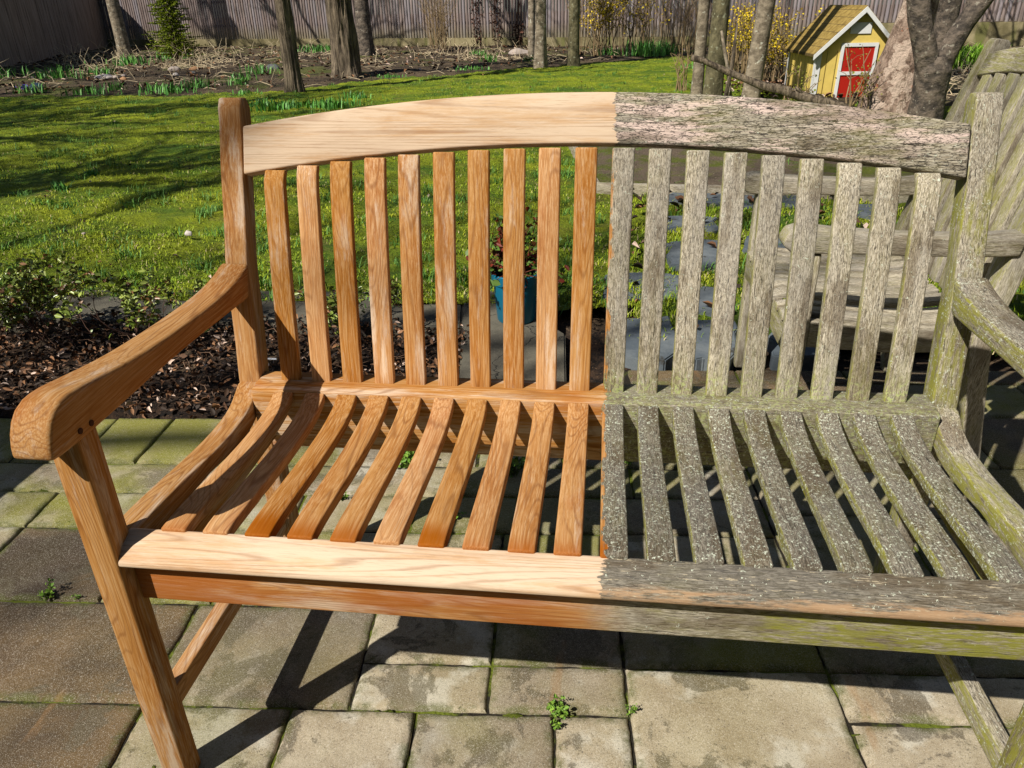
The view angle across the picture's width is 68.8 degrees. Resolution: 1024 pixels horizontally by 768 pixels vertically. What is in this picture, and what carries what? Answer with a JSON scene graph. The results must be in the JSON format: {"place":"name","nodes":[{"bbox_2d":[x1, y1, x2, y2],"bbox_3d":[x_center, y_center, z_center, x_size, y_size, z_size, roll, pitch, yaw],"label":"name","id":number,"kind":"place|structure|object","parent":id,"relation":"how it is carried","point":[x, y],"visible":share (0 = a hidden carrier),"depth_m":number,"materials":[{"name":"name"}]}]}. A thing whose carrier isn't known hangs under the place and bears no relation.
{"place":"outdoors","nodes":[
{"label":"outdoors","id":0,"kind":"place"},
{"bbox_2d":[80,168,98,177],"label":"bulb plant","id":1,"kind":"object","parent":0,"point":[89,172],"visible":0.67,"depth_m":5.69,"materials":[{"name":"green plant"}]},
{"bbox_2d":[0,370,1023,767],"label":"patio","id":2,"kind":"structure","parent":0,"point":[70,656],"depth_m":1.43,"materials":[{"name":"beige stone"}]},
{"bbox_2d":[37,578,55,601],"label":"weed","id":3,"kind":"object","parent":2,"relation":"on","point":[49,591],"visible":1,"depth_m":1.63,"materials":[{"name":"green plant"}]},
{"bbox_2d":[398,451,414,467],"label":"weed","id":4,"kind":"object","parent":2,"relation":"on","point":[405,461],"visible":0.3,"depth_m":2.06,"materials":[{"name":"green plant"}]},
{"bbox_2d":[0,371,1023,767],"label":"patio joints","id":5,"kind":"object","parent":2,"relation":"on","point":[622,651],"depth_m":1.42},
{"bbox_2d":[503,713,523,717],"bbox_3d":[0.003,0.600,1.347,0.059,0.014,0.025,2,27,6],"label":"moss cushion","id":6,"kind":"object","parent":2,"relation":"on","point":[515,715],"visible":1,"depth_m":1.34,"materials":[{"name":"green plant"}]},
{"bbox_2d":[10,92,1023,767],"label":"garden bench","id":7,"kind":"object","parent":2,"relation":"on","point":[172,534],"visible":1,"depth_m":1.23,"materials":[{"name":"brown wood"}]},
{"bbox_2d":[509,456,525,477],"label":"weed","id":8,"kind":"object","parent":2,"relation":"on","point":[516,463],"visible":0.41,"depth_m":2.01,"materials":[{"name":"green plant"}]},
{"bbox_2d":[550,710,563,729],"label":"weed","id":9,"kind":"object","parent":2,"relation":"on","point":[557,724],"visible":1,"depth_m":1.32,"materials":[{"name":"green plant"}]},
{"bbox_2d":[546,693,568,719],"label":"weed","id":10,"kind":"object","parent":2,"relation":"on","point":[561,708],"visible":0.94,"depth_m":1.34,"materials":[{"name":"green plant"}]},
{"bbox_2d":[625,703,636,715],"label":"weed","id":11,"kind":"object","parent":2,"relation":"on","point":[631,710],"visible":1,"depth_m":1.34,"materials":[{"name":"green plant"}]},
{"bbox_2d":[733,38,1023,458],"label":"garden armchair","id":12,"kind":"object","parent":2,"relation":"on","point":[998,65],"visible":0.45,"depth_m":1.90,"materials":[{"name":"grey wood"}]},
{"bbox_2d":[0,55,1023,336],"bbox_3d":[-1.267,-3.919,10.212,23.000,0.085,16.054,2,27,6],"label":"lawn","id":13,"kind":"structure","parent":0,"point":[164,153],"depth_m":5.68,"materials":[{"name":"green plant"}]},
{"bbox_2d":[48,179,74,191],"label":"bulb plant","id":14,"kind":"object","parent":13,"relation":"on","point":[57,186],"visible":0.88,"depth_m":5.30,"materials":[{"name":"green plant"}]},
{"bbox_2d":[227,88,261,95],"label":"bulb plant","id":15,"kind":"object","parent":13,"relation":"on","point":[241,91],"visible":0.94,"depth_m":11.07,"materials":[{"name":"green plant"}]},
{"bbox_2d":[248,96,319,111],"bbox_3d":[-2.822,-3.542,9.442,1.097,0.138,0.853,2,27,6],"label":"bulb plant","id":16,"kind":"object","parent":13,"relation":"on","point":[283,106],"visible":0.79,"depth_m":9.32,"materials":[{"name":"green plant"}]},
{"bbox_2d":[305,95,371,109],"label":"bulb plant","id":17,"kind":"object","parent":13,"relation":"on","point":[334,104],"visible":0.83,"depth_m":9.37,"materials":[{"name":"green plant"}]},
{"bbox_2d":[337,90,383,99],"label":"bulb plant","id":18,"kind":"object","parent":13,"relation":"on","point":[352,95],"visible":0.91,"depth_m":10.16,"materials":[{"name":"green plant"}]},
{"bbox_2d":[602,272,678,312],"bbox_3d":[0.575,-0.403,3.276,0.350,0.064,0.358,2,27,6],"label":"stepping stone","id":19,"kind":"object","parent":13,"relation":"on","point":[636,277],"visible":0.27,"depth_m":3.25,"materials":[{"name":"grey stone"}]},
{"bbox_2d":[670,37,692,90],"bbox_3d":[2.372,-4.403,10.283,0.319,0.703,0.463,-15,30,-25],"label":"bare shrub","id":20,"kind":"object","parent":13,"relation":"on","point":[678,85],"visible":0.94,"depth_m":10.32,"materials":[{"name":"plant"}]},
{"bbox_2d":[666,239,716,271],"bbox_3d":[0.913,-0.625,3.696,0.306,0.064,0.442,2,27,6],"label":"stepping stone","id":21,"kind":"object","parent":13,"relation":"on","point":[673,255],"visible":0.39,"depth_m":3.63,"materials":[{"name":"grey stone"}]},
{"bbox_2d":[667,216,717,233],"bbox_3d":[0.985,-0.859,4.153,0.345,0.064,0.362,2,27,6],"label":"stepping stone","id":22,"kind":"object","parent":13,"relation":"on","point":[677,222],"visible":0.34,"depth_m":4.13,"materials":[{"name":"grey stone"}]},
{"bbox_2d":[669,192,720,206],"bbox_3d":[1.155,-1.138,4.693,0.404,0.064,0.280,4,28,10],"label":"stepping stone","id":23,"kind":"object","parent":13,"relation":"on","point":[713,198],"visible":0.15,"depth_m":4.65,"materials":[{"name":"grey stone"}]},
{"bbox_2d":[690,0,709,93],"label":"tree","id":24,"kind":"object","parent":13,"relation":"on","point":[697,83],"visible":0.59,"depth_m":8.60,"materials":[{"name":"grey plant"}]},
{"bbox_2d":[698,286,713,316],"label":"stepping stone","id":25,"kind":"object","parent":13,"relation":"on","point":[706,295],"visible":0.09,"depth_m":3.09,"materials":[{"name":"grey stone"}]},
{"bbox_2d":[569,147,908,202],"bbox_3d":[0.965,-1.559,5.470,1.394,0.095,3.440,-19,32,-31],"label":"timber edging","id":26,"kind":"object","parent":13,"relation":"on","point":[605,188],"visible":0.22,"depth_m":4.83,"materials":[{"name":"beige wood"}]},
{"bbox_2d":[708,0,783,76],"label":"flowering shrub","id":27,"kind":"object","parent":13,"relation":"on","point":[744,24],"visible":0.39,"depth_m":11.96,"materials":[{"name":"plant"}]},
{"bbox_2d":[597,147,913,184],"bbox_3d":[1.869,-1.910,6.072,2.912,0.040,2.836,2,27,6],"label":"soil patch","id":28,"kind":"object","parent":13,"relation":"on","point":[604,165],"visible":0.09,"depth_m":5.46,"materials":[{"name":"brown soil"}]},
{"bbox_2d":[741,0,775,97],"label":"tree","id":29,"kind":"object","parent":13,"relation":"on","point":[756,62],"visible":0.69,"depth_m":8.67,"materials":[{"name":"grey plant"}]},
{"bbox_2d":[742,236,784,253],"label":"stepping stone","id":30,"kind":"object","parent":13,"relation":"on","point":[781,245],"visible":0.2,"depth_m":3.76,"materials":[{"name":"grey stone"}]},
{"bbox_2d":[744,195,795,209],"bbox_3d":[1.635,-1.092,4.583,0.532,0.064,0.315,2,27,6],"label":"stepping stone","id":31,"kind":"object","parent":13,"relation":"on","point":[790,202],"visible":0.13,"depth_m":4.55,"materials":[{"name":"grey stone"}]},
{"bbox_2d":[690,54,857,107],"bbox_3d":[2.827,-3.099,7.783,1.964,0.614,0.144,10,29,20],"label":"fallen branch","id":32,"kind":"object","parent":13,"relation":"on","point":[797,94],"visible":0.82,"depth_m":7.82,"materials":[{"name":"brown wood"}]},
{"bbox_2d":[720,30,731,95],"bbox_3d":[2.300,-3.394,8.005,0.227,0.712,0.049,21,34,36],"label":"stick","id":33,"kind":"object","parent":32,"relation":"on","point":[725,57],"visible":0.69,"depth_m":7.96,"materials":[{"name":"wood"}]},
{"bbox_2d":[724,23,737,95],"bbox_3d":[2.312,-3.383,7.891,0.051,0.770,0.149,23,35,39],"label":"stick","id":34,"kind":"object","parent":32,"relation":"on","point":[731,67],"visible":0.88,"depth_m":7.88,"materials":[{"name":"wood"}]},
{"bbox_2d":[631,188,939,327],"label":"fallen leaves","id":35,"kind":"object","parent":13,"relation":"on","point":[711,243],"visible":0.27,"depth_m":4.14,"materials":[{"name":"brown plant"}]},
{"bbox_2d":[783,64,820,100],"bbox_3d":[3.057,-3.126,7.965,0.388,0.512,0.652,12,30,23],"label":"budding shrub","id":36,"kind":"object","parent":13,"relation":"on","point":[797,74],"visible":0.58,"depth_m":7.97,"materials":[{"name":"brown plant"}]},
{"bbox_2d":[627,192,1023,356],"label":"path grass","id":37,"kind":"structure","parent":13,"relation":"on","point":[706,234],"depth_m":3.93,"materials":[{"name":"green plant"}]},
{"bbox_2d":[783,5,889,97],"bbox_3d":[4.163,-4.197,9.482,1.060,1.092,1.308,0,27,3],"label":"playhouse","id":38,"kind":"object","parent":13,"relation":"on","point":[822,40],"visible":0.62,"depth_m":9.05,"materials":[{"name":"yellow paint"}]},
{"bbox_2d":[834,42,878,97],"bbox_3d":[4.161,-3.782,9.055,0.430,0.640,0.022,0,27,3],"label":"door","id":39,"kind":"structure","parent":38,"relation":"in","point":[842,81],"depth_m":9.02,"materials":[{"name":"red paint"}]},
{"bbox_2d":[850,22,872,33],"bbox_3d":[4.132,-4.212,8.842,0.240,0.120,0.012,0,27,3],"label":"window","id":40,"kind":"structure","parent":38,"relation":"in","point":[858,27],"depth_m":8.84,"materials":[{"name":"white glass"}]},
{"bbox_2d":[834,43,883,108],"bbox_3d":[3.488,-3.039,7.527,0.484,0.737,0.554,2,27,6],"label":"budding shrub","id":41,"kind":"object","parent":13,"relation":"on","point":[866,79],"visible":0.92,"depth_m":7.50,"materials":[{"name":"brown plant"}]},
{"bbox_2d":[857,204,871,219],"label":"stepping stone","id":42,"kind":"object","parent":13,"relation":"on","point":[866,212],"visible":0.1,"depth_m":4.31,"materials":[{"name":"grey stone"}]},
{"bbox_2d":[857,0,939,113],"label":"tree","id":43,"kind":"object","parent":13,"relation":"on","point":[894,80],"visible":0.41,"depth_m":7.50,"materials":[{"name":"brown plant"}]},
{"bbox_2d":[906,0,993,119],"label":"tree","id":44,"kind":"object","parent":13,"relation":"on","point":[933,65],"visible":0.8,"depth_m":7.20,"materials":[{"name":"brown plant"}]},
{"bbox_2d":[3,2,1022,393],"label":"ground","id":45,"kind":"structure","parent":0,"point":[919,362],"depth_m":3.00,"materials":[{"name":"soil"}]},
{"bbox_2d":[0,0,107,66],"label":"board fence","id":46,"kind":"object","parent":45,"relation":"on","point":[35,30],"visible":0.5,"depth_m":20.25,"materials":[{"name":"wood"}]},
{"bbox_2d":[0,290,462,339],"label":"kerb","id":47,"kind":"structure","parent":45,"relation":"on","point":[104,302],"depth_m":3.10,"materials":[{"name":"concrete"}]},
{"bbox_2d":[0,330,630,420],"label":"flower bed","id":48,"kind":"object","parent":45,"relation":"on","point":[597,357],"visible":0.17,"depth_m":2.70,"materials":[{"name":"brown soil"}]},
{"bbox_2d":[0,258,50,344],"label":"shrub","id":49,"kind":"object","parent":48,"relation":"on","point":[7,323],"visible":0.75,"depth_m":2.79,"materials":[{"name":"green plant"}]},
{"bbox_2d":[0,249,169,349],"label":"shrub","id":50,"kind":"object","parent":48,"relation":"on","point":[50,294],"visible":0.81,"depth_m":2.78,"materials":[{"name":"green plant"}]},
{"bbox_2d":[2,264,220,347],"bbox_3d":[-1.465,-0.263,2.759,0.824,0.306,0.397,-7,28,-11],"label":"shrub","id":51,"kind":"object","parent":48,"relation":"on","point":[139,313],"visible":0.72,"depth_m":2.76,"materials":[{"name":"green plant"}]},
{"bbox_2d":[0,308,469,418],"bbox_3d":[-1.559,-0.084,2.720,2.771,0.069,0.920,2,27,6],"label":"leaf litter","id":52,"kind":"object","parent":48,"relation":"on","point":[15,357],"visible":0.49,"depth_m":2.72,"materials":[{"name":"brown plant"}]},
{"bbox_2d":[230,278,402,348],"bbox_3d":[-0.765,-0.318,2.919,0.683,0.230,0.442,16,32,30],"label":"shrub","id":53,"kind":"object","parent":48,"relation":"on","point":[396,290],"visible":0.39,"depth_m":2.85,"materials":[{"name":"green plant"}]},
{"bbox_2d":[0,28,1023,105],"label":"garden bed","id":54,"kind":"object","parent":45,"relation":"on","point":[318,68],"visible":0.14,"depth_m":15.23,"materials":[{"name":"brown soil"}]},
{"bbox_2d":[0,65,47,77],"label":"bulb plant","id":55,"kind":"object","parent":54,"relation":"on","point":[9,73],"visible":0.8,"depth_m":14.46,"materials":[{"name":"green plant"}]},
{"bbox_2d":[6,81,46,93],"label":"bulb plant","id":56,"kind":"object","parent":54,"relation":"on","point":[33,88],"visible":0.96,"depth_m":11.63,"materials":[{"name":"green plant"}]},
{"bbox_2d":[28,64,85,79],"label":"bulb plant","id":57,"kind":"object","parent":54,"relation":"on","point":[59,72],"visible":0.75,"depth_m":13.83,"materials":[{"name":"green plant"}]},
{"bbox_2d":[60,85,121,95],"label":"bulb plant","id":58,"kind":"object","parent":54,"relation":"on","point":[87,90],"visible":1,"depth_m":11.25,"materials":[{"name":"green plant"}]},
{"bbox_2d":[82,65,115,75],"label":"bulb plant","id":59,"kind":"object","parent":54,"relation":"on","point":[104,70],"visible":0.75,"depth_m":14.53,"materials":[{"name":"green plant"}]},
{"bbox_2d":[94,74,112,78],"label":"stone","id":60,"kind":"object","parent":54,"relation":"on","point":[107,76],"visible":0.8,"depth_m":13.76,"materials":[{"name":"grey stone"}]},
{"bbox_2d":[92,79,127,90],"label":"bulb plant","id":61,"kind":"object","parent":54,"relation":"on","point":[111,88],"visible":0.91,"depth_m":11.74,"materials":[{"name":"green plant"}]},
{"bbox_2d":[106,0,132,58],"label":"tree","id":62,"kind":"object","parent":54,"relation":"on","point":[118,25],"visible":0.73,"depth_m":19.30,"materials":[{"name":"grey plant"}]},
{"bbox_2d":[84,53,163,66],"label":"bulb plant","id":63,"kind":"object","parent":54,"relation":"on","point":[127,61],"visible":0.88,"depth_m":17.06,"materials":[{"name":"green plant"}]},
{"bbox_2d":[138,81,208,95],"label":"bulb plant","id":64,"kind":"object","parent":54,"relation":"on","point":[165,89],"visible":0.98,"depth_m":11.19,"materials":[{"name":"green plant"}]},
{"bbox_2d":[153,52,196,59],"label":"bulb plant","id":65,"kind":"object","parent":54,"relation":"on","point":[164,56],"visible":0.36,"depth_m":18.79,"materials":[{"name":"green plant"}]},
{"bbox_2d":[142,0,209,61],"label":"spruce","id":66,"kind":"object","parent":54,"relation":"on","point":[175,24],"visible":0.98,"depth_m":17.77,"materials":[{"name":"green plant"}]},
{"bbox_2d":[172,77,216,88],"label":"bulb plant","id":67,"kind":"object","parent":54,"relation":"on","point":[201,84],"visible":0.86,"depth_m":11.85,"materials":[{"name":"green plant"}]},
{"bbox_2d":[221,78,248,85],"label":"bulb plant","id":68,"kind":"object","parent":54,"relation":"on","point":[240,82],"visible":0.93,"depth_m":12.12,"materials":[{"name":"green plant"}]},
{"bbox_2d":[228,71,257,81],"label":"bulb plant","id":69,"kind":"object","parent":54,"relation":"on","point":[238,77],"visible":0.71,"depth_m":12.80,"materials":[{"name":"green plant"}]},
{"bbox_2d":[238,62,279,74],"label":"bulb plant","id":70,"kind":"object","parent":54,"relation":"on","point":[257,72],"visible":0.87,"depth_m":14.09,"materials":[{"name":"green plant"}]},
{"bbox_2d":[274,0,305,92],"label":"tree","id":71,"kind":"object","parent":54,"relation":"on","point":[293,80],"visible":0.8,"depth_m":10.80,"materials":[{"name":"brown plant"}]},
{"bbox_2d":[299,43,327,52],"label":"bulb plant","id":72,"kind":"object","parent":54,"relation":"on","point":[307,49],"visible":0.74,"depth_m":20.37,"materials":[{"name":"green plant"}]},
{"bbox_2d":[325,0,361,78],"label":"tree","id":73,"kind":"object","parent":54,"relation":"on","point":[345,51],"visible":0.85,"depth_m":12.96,"materials":[{"name":"brown plant"}]},
{"bbox_2d":[354,0,375,55],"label":"tree","id":74,"kind":"object","parent":54,"relation":"on","point":[364,29],"visible":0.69,"depth_m":18.18,"materials":[{"name":"brown plant"}]},
{"bbox_2d":[414,0,457,48],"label":"bare shrub","id":75,"kind":"object","parent":54,"relation":"on","point":[440,36],"visible":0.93,"depth_m":20.53,"materials":[{"name":"plant"}]},
{"bbox_2d":[451,64,495,70],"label":"bulb plant","id":76,"kind":"object","parent":54,"relation":"on","point":[470,68],"visible":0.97,"depth_m":14.04,"materials":[{"name":"green plant"}]},
{"bbox_2d":[478,53,496,61],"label":"bulb plant","id":77,"kind":"object","parent":54,"relation":"on","point":[490,57],"visible":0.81,"depth_m":15.74,"materials":[{"name":"green plant"}]},
{"bbox_2d":[0,35,1022,100],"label":"dry stalks","id":78,"kind":"object","parent":54,"relation":"on","point":[180,64],"visible":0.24,"depth_m":16.48,"materials":[{"name":"beige plant"}]},
{"bbox_2d":[508,48,527,53],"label":"stone","id":79,"kind":"object","parent":54,"relation":"on","point":[519,51],"visible":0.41,"depth_m":18.05,"materials":[{"name":"beige stone"}]},
{"bbox_2d":[528,0,534,58],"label":"tree","id":80,"kind":"object","parent":54,"relation":"on","point":[531,25],"visible":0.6,"depth_m":16.46,"materials":[{"name":"brown plant"}]},
{"bbox_2d":[533,0,548,68],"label":"tree","id":81,"kind":"object","parent":54,"relation":"on","point":[540,56],"visible":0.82,"depth_m":14.10,"materials":[{"name":"grey plant"}]},
{"bbox_2d":[566,0,580,65],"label":"tree","id":82,"kind":"object","parent":54,"relation":"on","point":[573,55],"visible":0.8,"depth_m":14.40,"materials":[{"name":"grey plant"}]},
{"bbox_2d":[565,0,643,55],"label":"flowering shrub","id":83,"kind":"object","parent":54,"relation":"on","point":[605,11],"visible":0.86,"depth_m":17.21,"materials":[{"name":"plant"}]},
{"bbox_2d":[586,45,623,55],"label":"bulb plant","id":84,"kind":"object","parent":54,"relation":"on","point":[609,50],"visible":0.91,"depth_m":17.15,"materials":[{"name":"green plant"}]},
{"bbox_2d":[613,0,676,53],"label":"flowering shrub","id":85,"kind":"object","parent":54,"relation":"on","point":[638,16],"visible":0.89,"depth_m":17.34,"materials":[{"name":"plant"}]},
{"bbox_2d":[625,37,679,56],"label":"bulb plant","id":86,"kind":"object","parent":54,"relation":"on","point":[645,50],"visible":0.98,"depth_m":16.54,"materials":[{"name":"green plant"}]},
{"bbox_2d":[659,40,677,54],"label":"bulb plant","id":87,"kind":"object","parent":54,"relation":"on","point":[667,51],"visible":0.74,"depth_m":16.77,"materials":[{"name":"green plant"}]},
{"bbox_2d":[649,0,712,49],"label":"bare shrub","id":88,"kind":"object","parent":54,"relation":"on","point":[684,23],"visible":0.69,"depth_m":18.14,"materials":[{"name":"plant"}]},
{"bbox_2d":[728,0,823,85],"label":"flowering shrub","id":89,"kind":"object","parent":54,"relation":"on","point":[779,49],"visible":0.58,"depth_m":10.51,"materials":[{"name":"plant"}]},
{"bbox_2d":[934,0,961,47],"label":"tree","id":90,"kind":"object","parent":54,"relation":"on","point":[948,13],"visible":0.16,"depth_m":8.80,"materials":[{"name":"brown plant"}]},
{"bbox_2d":[952,44,983,69],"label":"day lily","id":91,"kind":"object","parent":54,"relation":"on","point":[970,57],"visible":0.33,"depth_m":12.36,"materials":[{"name":"green plant"}]},
{"bbox_2d":[962,41,1012,59],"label":"day lily","id":92,"kind":"object","parent":54,"relation":"on","point":[979,46],"visible":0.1,"depth_m":13.41,"materials":[{"name":"green plant"}]},
{"bbox_2d":[459,291,565,381],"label":"stepping slab","id":93,"kind":"structure","parent":45,"relation":"on","point":[496,329],"depth_m":2.72,"materials":[{"name":"stone"}]},
{"bbox_2d":[491,266,536,324],"bbox_3d":[0.014,-0.349,2.936,0.190,0.199,0.190,2,27,6],"label":"plant pot","id":94,"kind":"object","parent":93,"relation":"on","point":[530,291],"visible":0.38,"depth_m":2.89,"materials":[{"name":"blue ceramic"}]},
{"bbox_2d":[465,207,568,288],"bbox_3d":[0.023,-0.536,2.876,0.404,0.326,0.457,2,27,6],"label":"potted plant","id":95,"kind":"object","parent":94,"relation":"in","point":[497,243],"visible":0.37,"depth_m":2.83,"materials":[{"name":"green plant"}]},
{"bbox_2d":[107,21,1023,46],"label":"wall","id":96,"kind":"structure","parent":45,"relation":"on","point":[1011,32],"depth_m":21.52,"materials":[{"name":"wood"}]},
{"bbox_2d":[98,0,1023,39],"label":"picket fence","id":97,"kind":"object","parent":96,"relation":"on","point":[134,20],"visible":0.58,"depth_m":22.18,"materials":[{"name":"wood"}]},
{"bbox_2d":[469,0,485,43],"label":"vine","id":98,"kind":"object","parent":97,"relation":"attached to","point":[475,5],"visible":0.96,"depth_m":21.61,"materials":[{"name":"brown plant"}]},
{"bbox_2d":[488,0,502,44],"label":"vine","id":99,"kind":"object","parent":97,"relation":"attached to","point":[495,8],"visible":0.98,"depth_m":21.43,"materials":[{"name":"brown plant"}]},
{"bbox_2d":[510,0,527,44],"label":"vine","id":100,"kind":"object","parent":97,"relation":"attached to","point":[519,37],"visible":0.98,"depth_m":21.30,"materials":[{"name":"brown plant"}]},
{"bbox_2d":[625,316,674,370],"bbox_3d":[0.494,-0.152,2.788,0.230,0.064,0.416,2,27,6],"label":"stepping stone","id":101,"kind":"object","parent":45,"relation":"on","point":[666,351],"visible":0.27,"depth_m":2.69,"materials":[{"name":"grey stone"}]},
{"bbox_2d":[694,320,736,370],"bbox_3d":[0.725,-0.140,2.754,0.236,0.064,0.372,2,27,6],"label":"stepping stone","id":102,"kind":"object","parent":45,"relation":"on","point":[701,353],"visible":0.34,"depth_m":2.68,"materials":[{"name":"grey stone"}]},
{"bbox_2d":[702,0,729,95],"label":"tree","id":103,"kind":"object","parent":45,"relation":"on","point":[713,81],"visible":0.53,"depth_m":8.43,"materials":[{"name":"brown plant"}]},
{"bbox_2d":[767,333,839,370],"bbox_3d":[1.079,-0.134,2.729,0.311,0.064,0.310,2,27,6],"label":"stepping stone","id":104,"kind":"object","parent":45,"relation":"on","point":[773,349],"visible":0.3,"depth_m":2.62,"materials":[{"name":"grey stone"}]},
{"bbox_2d":[102,0,1022,18],"label":"sky","id":105,"kind":"structure","parent":0,"point":[102,0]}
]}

